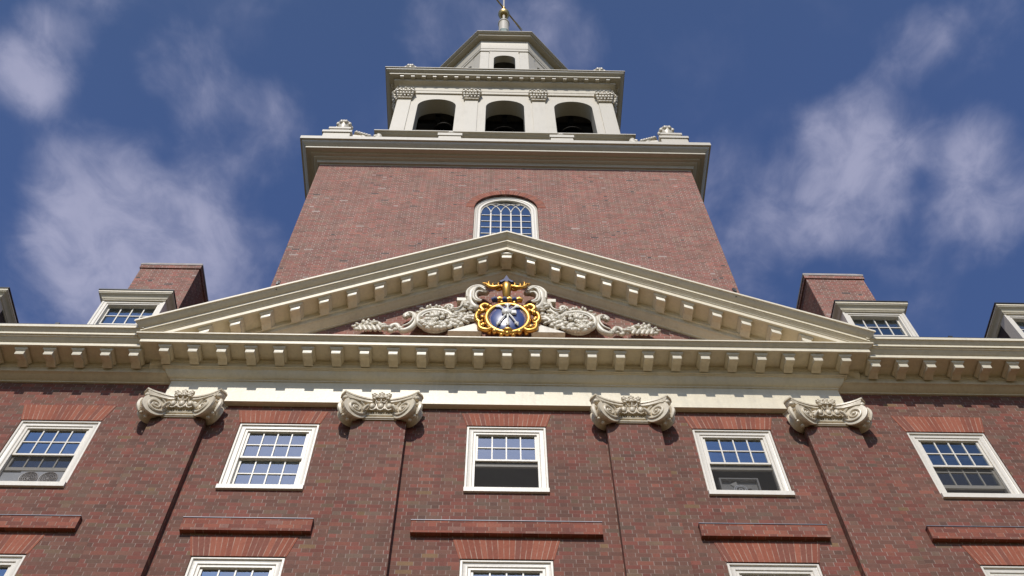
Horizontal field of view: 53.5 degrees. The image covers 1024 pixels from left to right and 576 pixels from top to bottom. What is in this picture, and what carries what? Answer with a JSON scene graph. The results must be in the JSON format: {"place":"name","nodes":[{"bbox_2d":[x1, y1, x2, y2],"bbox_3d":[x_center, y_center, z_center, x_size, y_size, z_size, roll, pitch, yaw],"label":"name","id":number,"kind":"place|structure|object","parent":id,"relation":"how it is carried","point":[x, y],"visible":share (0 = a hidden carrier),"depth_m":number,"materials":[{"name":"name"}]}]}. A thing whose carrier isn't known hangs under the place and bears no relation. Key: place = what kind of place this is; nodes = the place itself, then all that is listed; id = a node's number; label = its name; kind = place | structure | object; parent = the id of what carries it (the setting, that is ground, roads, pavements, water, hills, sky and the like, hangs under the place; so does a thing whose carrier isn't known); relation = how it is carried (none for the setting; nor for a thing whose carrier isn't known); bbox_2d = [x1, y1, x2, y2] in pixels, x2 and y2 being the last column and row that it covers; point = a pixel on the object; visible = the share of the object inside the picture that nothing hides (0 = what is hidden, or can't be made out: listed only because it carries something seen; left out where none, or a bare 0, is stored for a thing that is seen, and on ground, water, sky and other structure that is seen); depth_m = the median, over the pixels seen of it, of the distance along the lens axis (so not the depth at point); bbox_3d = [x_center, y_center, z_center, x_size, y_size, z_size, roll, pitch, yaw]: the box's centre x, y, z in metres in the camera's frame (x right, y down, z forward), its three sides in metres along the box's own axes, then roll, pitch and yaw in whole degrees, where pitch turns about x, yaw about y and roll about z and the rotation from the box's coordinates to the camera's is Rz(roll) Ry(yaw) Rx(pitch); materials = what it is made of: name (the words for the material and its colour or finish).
{"place":"outdoors","nodes":[
{"label":"outdoors","id":0,"kind":"place"},
{"bbox_2d":[0,0,1023,337],"label":"sky","id":1,"kind":"structure","parent":0,"point":[882,141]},
{"label":"ground","id":2,"kind":"structure","parent":0,"visible":0},
{"bbox_2d":[0,230,1023,575],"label":"brick building","id":3,"kind":"structure","parent":2,"relation":"on","point":[506,402],"depth_m":16.16,"materials":[{"name":"brick"}]},
{"bbox_2d":[0,555,25,575],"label":"window","id":4,"kind":"structure","parent":3,"relation":"in","point":[10,564],"depth_m":13.53,"materials":[{"name":"paint"}]},
{"bbox_2d":[18,471,57,481],"bbox_3d":[-7.151,2.850,15.094,0.940,0.325,0.086,1,-60,-1],"label":"fan","id":5,"kind":"object","parent":3,"relation":"attached to","point":[48,478],"depth_m":15.10,"materials":[{"name":"grey plastic"}]},
{"bbox_2d":[0,421,100,487],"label":"window","id":6,"kind":"structure","parent":3,"relation":"in","point":[13,464],"depth_m":15.50,"materials":[{"name":"paint"}]},
{"bbox_2d":[185,557,284,575],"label":"window","id":7,"kind":"structure","parent":3,"relation":"in","point":[197,566],"depth_m":13.58,"materials":[{"name":"paint"}]},
{"bbox_2d":[215,424,318,490],"bbox_3d":[-3.691,2.645,15.552,1.262,1.592,0.300,1,-60,-1],"label":"window","id":8,"kind":"structure","parent":3,"relation":"in","point":[274,457],"depth_m":15.63,"materials":[{"name":"paint"}]},
{"bbox_2d":[271,0,739,293],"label":"bell tower","id":9,"kind":"structure","parent":3,"relation":"on","point":[408,181],"depth_m":31.20,"materials":[{"name":"brick"}]},
{"bbox_2d":[322,120,352,135],"bbox_3d":[-5.706,-4.880,33.638,0.960,2.960,0.960,1,-60,-1],"label":"urn","id":10,"kind":"object","parent":9,"relation":"on","point":[343,128],"visible":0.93,"depth_m":33.13,"materials":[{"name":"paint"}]},
{"bbox_2d":[433,120,452,130],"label":"bell","id":11,"kind":"object","parent":9,"relation":"hanging from","point":[436,127],"visible":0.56,"depth_m":41.51,"materials":[{"name":"brown metal"}]},
{"bbox_2d":[438,131,461,137],"bbox_3d":[-2.033,-4.660,33.232,0.800,2.033,0.660,1,-60,-1],"label":"urn","id":12,"kind":"object","parent":9,"relation":"on","point":[450,134],"visible":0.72,"depth_m":33.15,"materials":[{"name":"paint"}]},
{"bbox_2d":[490,126,518,131],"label":"bell","id":13,"kind":"object","parent":9,"relation":"hanging from","point":[504,129],"visible":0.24,"depth_m":41.64,"materials":[{"name":"brown metal"}]},
{"bbox_2d":[473,197,538,238],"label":"arched window","id":14,"kind":"structure","parent":9,"relation":"in","point":[491,216],"depth_m":29.82,"materials":[{"name":"paint"}]},
{"bbox_2d":[496,0,521,30],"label":"weather vane","id":15,"kind":"object","parent":9,"relation":"attached to","point":[515,22],"visible":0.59,"depth_m":70.88,"materials":[{"name":"gold metal"}]},
{"bbox_2d":[549,133,573,139],"bbox_3d":[1.627,-4.603,33.290,0.800,2.033,0.660,1,-60,-1],"label":"urn","id":16,"kind":"object","parent":9,"relation":"on","point":[560,136],"visible":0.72,"depth_m":33.21,"materials":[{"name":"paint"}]},
{"bbox_2d":[558,126,583,132],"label":"bell","id":17,"kind":"object","parent":9,"relation":"hanging from","point":[571,129],"visible":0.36,"depth_m":41.80,"materials":[{"name":"brown metal"}]},
{"bbox_2d":[657,125,688,141],"bbox_3d":[5.291,-4.708,33.813,0.960,2.960,0.960,1,-60,-1],"label":"urn","id":18,"kind":"object","parent":9,"relation":"on","point":[666,133],"visible":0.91,"depth_m":33.31,"materials":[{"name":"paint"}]},
{"bbox_2d":[463,427,549,493],"bbox_3d":[-0.087,2.693,15.604,1.262,1.592,0.280,1,-60,-1],"label":"window","id":19,"kind":"structure","parent":3,"relation":"in","point":[491,475],"depth_m":15.61,"materials":[{"name":"paint"}]},
{"bbox_2d":[459,560,553,575],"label":"window","id":20,"kind":"structure","parent":3,"relation":"in","point":[467,567],"depth_m":13.65,"materials":[{"name":"paint"}]},
{"bbox_2d":[692,430,794,496],"bbox_3d":[3.518,2.720,15.645,1.262,1.592,0.212,1,-60,-1],"label":"window","id":21,"kind":"structure","parent":3,"relation":"in","point":[768,479],"depth_m":15.60,"materials":[{"name":"paint"}]},
{"bbox_2d":[727,563,822,575],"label":"window","id":22,"kind":"structure","parent":3,"relation":"in","point":[735,569],"depth_m":13.71,"materials":[{"name":"paint"}]},
{"bbox_2d":[907,433,1023,499],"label":"window","id":23,"kind":"structure","parent":3,"relation":"in","point":[993,480],"depth_m":15.66,"materials":[{"name":"paint"}]},
{"bbox_2d":[980,566,1023,575],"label":"window","id":24,"kind":"structure","parent":3,"relation":"in","point":[988,570],"depth_m":13.78,"materials":[{"name":"paint"}]}
]}

